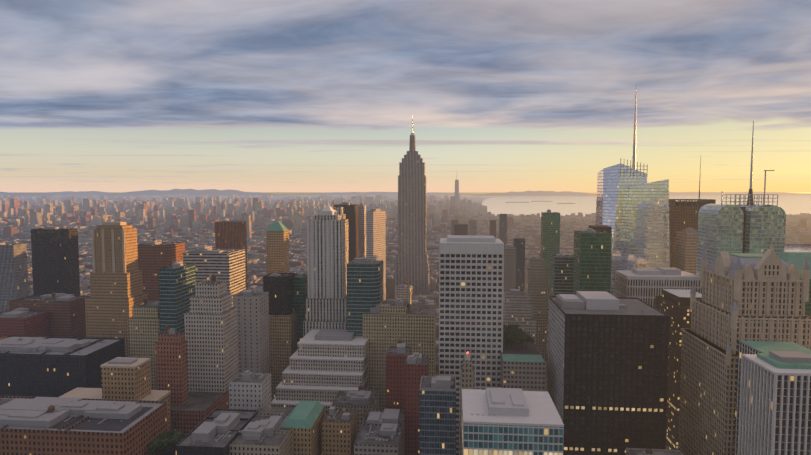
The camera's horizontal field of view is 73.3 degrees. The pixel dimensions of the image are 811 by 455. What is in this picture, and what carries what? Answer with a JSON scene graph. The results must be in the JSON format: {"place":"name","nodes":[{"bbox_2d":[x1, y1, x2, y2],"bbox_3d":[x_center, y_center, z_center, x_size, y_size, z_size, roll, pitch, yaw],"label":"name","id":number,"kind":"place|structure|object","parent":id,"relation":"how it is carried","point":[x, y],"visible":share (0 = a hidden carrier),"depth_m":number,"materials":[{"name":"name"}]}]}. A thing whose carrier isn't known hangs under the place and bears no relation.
{"place":"outdoors","nodes":[
{"label":"outdoors","id":0,"kind":"place"},
{"bbox_2d":[0,0,810,191],"bbox_3d":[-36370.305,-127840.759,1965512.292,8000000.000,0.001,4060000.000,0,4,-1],"label":"sky","id":1,"kind":"structure","parent":0,"point":[67,67],"depth_m":16218.08,"materials":[{"name":"blue"}]},
{"bbox_2d":[0,189,810,195],"bbox_3d":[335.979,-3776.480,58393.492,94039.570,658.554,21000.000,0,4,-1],"label":"distant hills","id":2,"kind":"structure","parent":0,"point":[208,192],"depth_m":52074.67,"materials":[{"name":"grey"}]},
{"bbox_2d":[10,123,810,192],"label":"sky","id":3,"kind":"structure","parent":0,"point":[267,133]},
{"bbox_2d":[61,193,810,244],"bbox_3d":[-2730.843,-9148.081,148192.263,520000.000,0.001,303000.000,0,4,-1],"label":"ground","id":4,"kind":"structure","parent":0,"point":[488,197],"depth_m":54411.36,"materials":[{"name":"grey"}]},
{"bbox_2d":[0,242,28,311],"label":"grey tower","id":5,"kind":"structure","parent":4,"relation":"on","point":[13,273],"depth_m":698.15,"materials":[{"name":"brown concrete"}]},
{"bbox_2d":[0,308,49,337],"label":"brick building","id":6,"kind":"structure","parent":4,"relation":"on","point":[21,322],"depth_m":648.40,"materials":[{"name":"red brick"}]},
{"bbox_2d":[9,292,88,338],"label":"brick building","id":7,"kind":"structure","parent":4,"relation":"on","point":[67,315],"depth_m":684.42,"materials":[{"name":"brown brick"}]},
{"bbox_2d":[31,227,79,295],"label":"high-rise building","id":8,"kind":"structure","parent":4,"relation":"on","point":[55,259],"depth_m":798.24,"materials":[{"name":"black glass"}]},
{"bbox_2d":[0,336,124,396],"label":"building","id":9,"kind":"structure","parent":4,"relation":"on","point":[40,366],"depth_m":530.38,"materials":[{"name":"grey concrete"}]},
{"bbox_2d":[60,357,170,430],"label":"building","id":10,"kind":"structure","parent":4,"relation":"on","point":[126,378],"depth_m":413.96,"materials":[{"name":"stone"}]},
{"bbox_2d":[85,222,147,356],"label":"skyscraper","id":11,"kind":"structure","parent":4,"relation":"on","point":[116,292],"depth_m":649.21,"materials":[{"name":"stone"}]},
{"bbox_2d":[138,238,184,300],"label":"brown brick tower","id":12,"kind":"structure","parent":4,"relation":"on","point":[154,256],"depth_m":761.54,"materials":[{"name":"brown brick"}]},
{"bbox_2d":[160,446,175,454],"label":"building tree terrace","id":13,"kind":"structure","parent":4,"relation":"on","point":[168,451],"depth_m":380.18,"materials":[{"name":"stone"}]},
{"bbox_2d":[147,434,170,454],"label":"terrace tree","id":14,"kind":"object","parent":13,"relation":"on","point":[158,443],"visible":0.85,"depth_m":366.19,"materials":[{"name":"green plant"}]},
{"bbox_2d":[166,429,183,439],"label":"terrace tree","id":15,"kind":"object","parent":13,"relation":"on","point":[171,433],"visible":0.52,"depth_m":381.31,"materials":[{"name":"green plant"}]},
{"bbox_2d":[167,435,182,451],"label":"terrace tree","id":16,"kind":"object","parent":13,"relation":"on","point":[175,440],"visible":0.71,"depth_m":371.39,"materials":[{"name":"green plant"}]},
{"bbox_2d":[159,261,195,339],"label":"office building","id":17,"kind":"structure","parent":4,"relation":"on","point":[177,281],"depth_m":564.30,"materials":[{"name":"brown glass"}]},
{"bbox_2d":[155,324,228,437],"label":"building","id":18,"kind":"structure","parent":4,"relation":"on","point":[190,411],"depth_m":455.49,"materials":[{"name":"brown brick"}]},
{"bbox_2d":[184,274,238,391],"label":"high-rise building","id":19,"kind":"structure","parent":4,"relation":"on","point":[211,326],"depth_m":487.07,"materials":[{"name":"brown stone"}]},
{"bbox_2d":[183,245,245,306],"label":"office tower","id":20,"kind":"structure","parent":4,"relation":"on","point":[227,266],"depth_m":703.80,"materials":[{"name":"beige concrete"}]},
{"bbox_2d":[215,219,247,289],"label":"high-rise building","id":21,"kind":"structure","parent":4,"relation":"on","point":[232,234],"depth_m":899.57,"materials":[{"name":"brown concrete"}]},
{"bbox_2d":[175,408,292,454],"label":"building","id":22,"kind":"structure","parent":4,"relation":"on","point":[216,432],"depth_m":365.36,"materials":[{"name":"grey concrete"}]},
{"bbox_2d":[229,370,271,409],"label":"building","id":23,"kind":"structure","parent":4,"relation":"on","point":[248,390],"depth_m":438.60,"materials":[{"name":"brown stone"}]},
{"bbox_2d":[233,290,269,373],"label":"grey tower","id":24,"kind":"structure","parent":4,"relation":"on","point":[253,331],"depth_m":546.58,"materials":[{"name":"concrete"}]},
{"bbox_2d":[0,234,540,273],"bbox_3d":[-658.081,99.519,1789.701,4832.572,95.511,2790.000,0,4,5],"label":"buildings","id":25,"kind":"structure","parent":4,"relation":"on","point":[259,269],"depth_m":1816.68,"materials":[{"name":"grey concrete"}]},
{"bbox_2d":[266,221,288,274],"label":"green pyramid tower","id":26,"kind":"structure","parent":4,"relation":"on","point":[277,246],"depth_m":801.81,"materials":[{"name":"orange stone"}]},
{"bbox_2d":[263,273,294,314],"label":"black tower","id":27,"kind":"structure","parent":4,"relation":"on","point":[278,287],"depth_m":604.39,"materials":[{"name":"brown glass"}]},
{"bbox_2d":[269,308,296,400],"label":"building","id":28,"kind":"structure","parent":4,"relation":"on","point":[283,338],"depth_m":605.13,"materials":[{"name":"beige stone"}]},
{"bbox_2d":[0,224,573,303],"bbox_3d":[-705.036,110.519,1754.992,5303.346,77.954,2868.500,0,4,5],"label":"buildings","id":29,"kind":"structure","parent":4,"relation":"on","point":[434,295],"depth_m":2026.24,"materials":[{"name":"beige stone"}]},
{"bbox_2d":[14,230,563,353],"bbox_3d":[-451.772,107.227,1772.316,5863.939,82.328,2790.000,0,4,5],"label":"buildings","id":30,"kind":"structure","parent":4,"relation":"on","point":[256,247],"depth_m":2296.50,"materials":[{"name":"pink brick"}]},
{"bbox_2d":[79,236,540,288],"bbox_3d":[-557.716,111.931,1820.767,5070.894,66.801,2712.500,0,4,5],"label":"dark glass building","id":31,"kind":"structure","parent":4,"relation":"on","point":[427,248],"depth_m":2280.85,"materials":[{"name":"black glass"}]},
{"bbox_2d":[272,329,367,414],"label":"stepped building","id":32,"kind":"structure","parent":4,"relation":"on","point":[325,367],"depth_m":533.21,"materials":[{"name":"grey concrete"}]},
{"bbox_2d":[303,205,348,336],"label":"skyscraper","id":33,"kind":"structure","parent":4,"relation":"on","point":[327,260],"depth_m":602.92,"materials":[{"name":"grey concrete"}]},
{"bbox_2d":[322,406,355,454],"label":"tan tower","id":34,"kind":"structure","parent":4,"relation":"on","point":[338,431],"depth_m":395.54,"materials":[{"name":"beige stone"}]},
{"bbox_2d":[334,207,345,218],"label":"skyscraper","id":35,"kind":"structure","parent":4,"relation":"on","point":[339,210],"depth_m":701.00,"materials":[{"name":"brown stone"}]},
{"bbox_2d":[333,202,358,261],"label":"dark brown tower","id":36,"kind":"structure","parent":4,"relation":"on","point":[350,211],"depth_m":1002.12,"materials":[{"name":"brown concrete"}]},
{"bbox_2d":[358,203,365,257],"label":"lit tower","id":37,"kind":"structure","parent":4,"relation":"on","point":[362,227],"depth_m":1051.74,"materials":[{"name":"beige stone"}]},
{"bbox_2d":[347,258,382,336],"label":"high-rise building","id":38,"kind":"structure","parent":4,"relation":"on","point":[364,285],"depth_m":566.55,"materials":[{"name":"teal glass"}]},
{"bbox_2d":[366,209,385,299],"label":"skyscraper","id":39,"kind":"structure","parent":4,"relation":"on","point":[375,234],"depth_m":1001.06,"materials":[{"name":"beige concrete"}]},
{"bbox_2d":[354,409,404,454],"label":"building","id":40,"kind":"structure","parent":4,"relation":"on","point":[381,432],"depth_m":389.35,"materials":[{"name":"grey concrete"}]},
{"bbox_2d":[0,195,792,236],"bbox_3d":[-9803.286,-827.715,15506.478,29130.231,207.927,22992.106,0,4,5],"label":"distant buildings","id":41,"kind":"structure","parent":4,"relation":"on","point":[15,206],"depth_m":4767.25,"materials":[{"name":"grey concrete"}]},
{"bbox_2d":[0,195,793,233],"bbox_3d":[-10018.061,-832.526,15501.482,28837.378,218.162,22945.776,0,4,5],"label":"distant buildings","id":42,"kind":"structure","parent":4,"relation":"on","point":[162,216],"depth_m":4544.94,"materials":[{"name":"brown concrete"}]},
{"bbox_2d":[386,339,410,410],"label":"building","id":43,"kind":"structure","parent":4,"relation":"on","point":[398,354],"depth_m":441.52,"materials":[{"name":"brown brick"}]},
{"bbox_2d":[363,303,435,409],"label":"cream tower","id":44,"kind":"structure","parent":4,"relation":"on","point":[414,327],"depth_m":557.54,"materials":[{"name":"beige stone"}]},
{"bbox_2d":[380,299,407,313],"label":"building","id":45,"kind":"structure","parent":44,"relation":"attached to","point":[398,306],"depth_m":563.87,"materials":[{"name":"beige concrete"}]},
{"bbox_2d":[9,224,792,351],"bbox_3d":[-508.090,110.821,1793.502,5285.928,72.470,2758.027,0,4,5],"label":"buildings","id":46,"kind":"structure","parent":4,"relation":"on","point":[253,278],"depth_m":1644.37,"materials":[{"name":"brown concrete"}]},
{"bbox_2d":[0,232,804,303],"bbox_3d":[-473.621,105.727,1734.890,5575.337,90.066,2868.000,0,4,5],"label":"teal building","id":47,"kind":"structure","parent":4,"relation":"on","point":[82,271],"depth_m":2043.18,"materials":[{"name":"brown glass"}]},
{"bbox_2d":[395,281,410,303],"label":"building","id":48,"kind":"structure","parent":4,"relation":"on","point":[402,291],"depth_m":808.70,"materials":[{"name":"brown concrete"}]},
{"bbox_2d":[0,194,810,246],"bbox_3d":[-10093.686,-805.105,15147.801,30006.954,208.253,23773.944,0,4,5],"label":"distant buildings","id":49,"kind":"structure","parent":4,"relation":"on","point":[70,206],"depth_m":4879.45,"materials":[{"name":"concrete"}]},
{"bbox_2d":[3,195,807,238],"bbox_3d":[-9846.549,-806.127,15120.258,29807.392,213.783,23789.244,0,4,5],"label":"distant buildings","id":50,"kind":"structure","parent":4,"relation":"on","point":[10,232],"depth_m":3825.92,"materials":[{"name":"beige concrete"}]},
{"bbox_2d":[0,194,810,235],"bbox_3d":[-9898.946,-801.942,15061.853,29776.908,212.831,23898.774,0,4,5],"label":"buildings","id":51,"kind":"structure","parent":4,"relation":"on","point":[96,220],"depth_m":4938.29,"materials":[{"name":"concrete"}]},
{"bbox_2d":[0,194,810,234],"bbox_3d":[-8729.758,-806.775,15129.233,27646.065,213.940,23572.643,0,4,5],"label":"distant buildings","id":52,"kind":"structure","parent":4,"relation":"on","point":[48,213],"depth_m":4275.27,"materials":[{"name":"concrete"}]},
{"bbox_2d":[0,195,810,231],"bbox_3d":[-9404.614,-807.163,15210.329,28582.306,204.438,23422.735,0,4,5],"label":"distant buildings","id":53,"kind":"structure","parent":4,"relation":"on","point":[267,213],"depth_m":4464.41,"materials":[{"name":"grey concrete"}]},
{"bbox_2d":[0,226,810,278],"bbox_3d":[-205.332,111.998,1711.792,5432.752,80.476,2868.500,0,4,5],"label":"buildings","id":54,"kind":"structure","parent":4,"relation":"on","point":[434,256],"depth_m":2701.50,"materials":[{"name":"grey concrete"}]},
{"bbox_2d":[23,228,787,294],"bbox_3d":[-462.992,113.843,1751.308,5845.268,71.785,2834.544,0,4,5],"label":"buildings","id":55,"kind":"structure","parent":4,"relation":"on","point":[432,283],"depth_m":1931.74,"materials":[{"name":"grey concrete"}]},
{"bbox_2d":[0,222,810,375],"bbox_3d":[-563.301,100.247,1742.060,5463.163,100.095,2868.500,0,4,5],"label":"buildings","id":56,"kind":"structure","parent":4,"relation":"on","point":[390,286],"depth_m":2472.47,"materials":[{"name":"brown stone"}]},
{"bbox_2d":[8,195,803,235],"bbox_3d":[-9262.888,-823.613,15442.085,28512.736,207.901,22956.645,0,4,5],"label":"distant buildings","id":57,"kind":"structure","parent":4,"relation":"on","point":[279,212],"depth_m":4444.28,"materials":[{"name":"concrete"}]},
{"bbox_2d":[2,224,810,318],"bbox_3d":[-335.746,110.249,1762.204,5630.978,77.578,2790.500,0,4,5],"label":"distant buildings","id":58,"kind":"structure","parent":4,"relation":"on","point":[88,265],"depth_m":2356.49,"materials":[{"name":"brown concrete"}]},
{"bbox_2d":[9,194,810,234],"bbox_3d":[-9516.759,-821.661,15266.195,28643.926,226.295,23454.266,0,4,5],"label":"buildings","id":59,"kind":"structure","parent":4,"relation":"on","point":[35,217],"depth_m":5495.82,"materials":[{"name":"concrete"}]},
{"bbox_2d":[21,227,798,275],"bbox_3d":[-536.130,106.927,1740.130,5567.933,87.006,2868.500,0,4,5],"label":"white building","id":60,"kind":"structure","parent":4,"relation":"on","point":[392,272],"depth_m":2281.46,"materials":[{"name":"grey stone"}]},
{"bbox_2d":[395,116,428,293],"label":"skyscraper","id":61,"kind":"structure","parent":4,"relation":"on","point":[412,266],"depth_m":1257.64,"materials":[{"name":"stone"}]},
{"bbox_2d":[21,224,810,454],"bbox_3d":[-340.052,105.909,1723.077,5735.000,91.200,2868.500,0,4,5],"label":"buildings","id":62,"kind":"structure","parent":4,"relation":"on","point":[629,451],"depth_m":1986.98,"materials":[{"name":"grey stone"}]},
{"bbox_2d":[404,352,428,454],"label":"high-rise building","id":63,"kind":"structure","parent":4,"relation":"on","point":[416,366],"depth_m":422.68,"materials":[{"name":"brown brick"}]},
{"bbox_2d":[44,180,798,232],"bbox_3d":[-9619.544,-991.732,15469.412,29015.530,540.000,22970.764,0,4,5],"label":"distant buildings","id":64,"kind":"structure","parent":4,"relation":"on","point":[382,204],"depth_m":5666.27,"materials":[{"name":"concrete"}]},
{"bbox_2d":[419,376,455,454],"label":"office building","id":65,"kind":"structure","parent":4,"relation":"on","point":[437,420],"depth_m":347.29,"materials":[{"name":"blue glass"}]},
{"bbox_2d":[460,352,473,454],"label":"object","id":66,"kind":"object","parent":4,"relation":"on","point":[467,374],"visible":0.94,"depth_m":408.36,"materials":[{"name":"stone"}]},
{"bbox_2d":[439,235,503,454],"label":"white tower block","id":67,"kind":"structure","parent":4,"relation":"on","point":[471,281],"depth_m":453.10,"materials":[{"name":"white concrete"}]},
{"bbox_2d":[468,220,476,234],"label":"tower","id":68,"kind":"structure","parent":4,"relation":"on","point":[472,227],"depth_m":1806.03,"materials":[{"name":"grey stone"}]},
{"bbox_2d":[489,220,495,237],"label":"tower","id":69,"kind":"structure","parent":4,"relation":"on","point":[492,228],"depth_m":1908.33,"materials":[{"name":"brown stone"}]},
{"bbox_2d":[499,214,506,245],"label":"tower","id":70,"kind":"structure","parent":4,"relation":"on","point":[503,228],"depth_m":1909.03,"materials":[{"name":"grey stone"}]},
{"bbox_2d":[513,238,524,291],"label":"office building","id":71,"kind":"structure","parent":4,"relation":"on","point":[519,244],"depth_m":1109.53,"materials":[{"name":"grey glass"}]},
{"bbox_2d":[503,289,535,343],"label":"office building","id":72,"kind":"structure","parent":4,"relation":"on","point":[517,307],"depth_m":651.49,"materials":[{"name":"brown stone"}]},
{"bbox_2d":[500,332,545,390],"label":"building","id":73,"kind":"structure","parent":4,"relation":"on","point":[524,368],"depth_m":428.40,"materials":[{"name":"grey stone"}]},
{"bbox_2d":[503,336,515,347],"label":"garden tree","id":74,"kind":"object","parent":73,"relation":"on","point":[506,340],"visible":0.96,"depth_m":462.72,"materials":[{"name":"green plant"}]},
{"bbox_2d":[507,327,518,333],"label":"garden tree","id":75,"kind":"object","parent":73,"relation":"on","point":[511,332],"visible":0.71,"depth_m":494.24,"materials":[{"name":"green plant"}]},
{"bbox_2d":[512,331,522,343],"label":"garden tree","id":76,"kind":"object","parent":73,"relation":"on","point":[516,334],"visible":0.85,"depth_m":477.39,"materials":[{"name":"green plant"}]},
{"bbox_2d":[516,336,526,347],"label":"garden tree","id":77,"kind":"object","parent":73,"relation":"on","point":[520,339],"visible":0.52,"depth_m":463.39,"materials":[{"name":"green plant"}]},
{"bbox_2d":[520,334,534,347],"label":"garden tree","id":78,"kind":"object","parent":73,"relation":"on","point":[528,338],"visible":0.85,"depth_m":462.71,"materials":[{"name":"green plant"}]},
{"bbox_2d":[525,256,547,390],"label":"tan tower","id":79,"kind":"structure","parent":4,"relation":"on","point":[536,280],"depth_m":709.01,"materials":[{"name":"stone"}]},
{"bbox_2d":[541,209,559,320],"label":"high-rise building","id":80,"kind":"structure","parent":4,"relation":"on","point":[550,232],"depth_m":1006.66,"materials":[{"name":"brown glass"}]},
{"bbox_2d":[550,254,573,295],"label":"office building","id":81,"kind":"structure","parent":4,"relation":"on","point":[561,273],"depth_m":657.33,"materials":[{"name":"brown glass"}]},
{"bbox_2d":[573,228,611,294],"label":"office building","id":82,"kind":"structure","parent":4,"relation":"on","point":[592,261],"depth_m":565.32,"materials":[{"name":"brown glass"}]},
{"bbox_2d":[589,225,611,232],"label":"building","id":83,"kind":"structure","parent":4,"relation":"on","point":[602,228],"depth_m":614.21,"materials":[{"name":"brown stone"}]},
{"bbox_2d":[547,291,669,454],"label":"black tower","id":84,"kind":"structure","parent":4,"relation":"on","point":[607,369],"depth_m":397.09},
{"bbox_2d":[596,95,669,296],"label":"glass skyscraper","id":85,"kind":"structure","parent":4,"relation":"on","point":[632,207],"depth_m":707.44,"materials":[{"name":"glass"}]},
{"bbox_2d":[673,228,697,274],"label":"beige tower","id":86,"kind":"structure","parent":4,"relation":"on","point":[685,250],"depth_m":691.96,"materials":[{"name":"brown stone"}]},
{"bbox_2d":[669,158,715,267],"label":"skyscraper","id":87,"kind":"structure","parent":4,"relation":"on","point":[683,214],"depth_m":766.81,"materials":[{"name":"metal"}]},
{"bbox_2d":[696,121,785,293],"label":"glass skyscraper","id":88,"kind":"structure","parent":4,"relation":"on","point":[750,226],"depth_m":571.63,"materials":[{"name":"glass"}]},
{"bbox_2d":[678,244,810,454],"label":"ornate tower","id":89,"kind":"structure","parent":4,"relation":"on","point":[764,296],"depth_m":372.15,"materials":[{"name":"stone"}]},
{"bbox_2d":[734,341,810,454],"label":"white building piers","id":90,"kind":"structure","parent":4,"relation":"on","point":[773,402],"depth_m":277.97,"materials":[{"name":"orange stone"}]},
{"bbox_2d":[777,252,810,316],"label":"building","id":91,"kind":"structure","parent":4,"relation":"on","point":[797,259],"depth_m":490.47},
{"bbox_2d":[482,196,810,251],"bbox_3d":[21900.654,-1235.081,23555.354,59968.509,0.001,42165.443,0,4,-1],"label":"water","id":92,"kind":"structure","parent":0,"point":[584,205],"depth_m":12227.54,"materials":[{"name":"white liquid"}]},
{"bbox_3d":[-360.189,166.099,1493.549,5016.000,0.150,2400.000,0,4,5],"label":"pavement","id":93,"kind":"structure","parent":0,"visible":0},
{"bbox_2d":[331,385,378,437],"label":"building","id":94,"kind":"structure","parent":93,"relation":"on","point":[361,401],"depth_m":487.47,"materials":[{"name":"concrete"}]},
{"bbox_2d":[462,387,563,454],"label":"office building","id":95,"kind":"structure","parent":93,"relation":"on","point":[506,421],"depth_m":287.21,"materials":[{"name":"white concrete"}]},
{"bbox_3d":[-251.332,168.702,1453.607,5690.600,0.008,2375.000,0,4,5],"label":"road asphalt","id":96,"kind":"structure","parent":0,"visible":0},
{"bbox_2d":[0,395,168,454],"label":"building","id":97,"kind":"structure","parent":96,"relation":"on","point":[29,425],"depth_m":350.86,"materials":[{"name":"brown brick"}]},
{"bbox_2d":[128,298,160,389],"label":"cream tower","id":98,"kind":"structure","parent":96,"relation":"on","point":[144,325],"depth_m":580.33,"materials":[{"name":"beige stone"}]},
{"bbox_2d":[293,272,307,349],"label":"office building","id":99,"kind":"structure","parent":96,"relation":"on","point":[300,288],"depth_m":624.97,"materials":[{"name":"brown glass"}]},
{"bbox_2d":[281,400,324,454],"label":"building","id":100,"kind":"structure","parent":96,"relation":"on","point":[304,419],"depth_m":386.23,"materials":[{"name":"brown stone"}]},
{"bbox_2d":[454,224,467,234],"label":"tower","id":101,"kind":"structure","parent":96,"relation":"on","point":[460,229],"depth_m":1704.63,"materials":[{"name":"brown stone"}]},
{"bbox_2d":[504,244,515,290],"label":"grey tower","id":102,"kind":"structure","parent":96,"relation":"on","point":[509,267],"depth_m":765.52,"materials":[{"name":"grey concrete"}]},
{"bbox_2d":[615,267,701,306],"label":"white building","id":103,"kind":"structure","parent":96,"relation":"on","point":[647,285],"depth_m":608.32,"materials":[{"name":"white concrete"}]},
{"bbox_2d":[655,289,701,449],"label":"bronze tower","id":104,"kind":"structure","parent":96,"relation":"on","point":[674,304],"depth_m":545.00,"materials":[{"name":"metal"}]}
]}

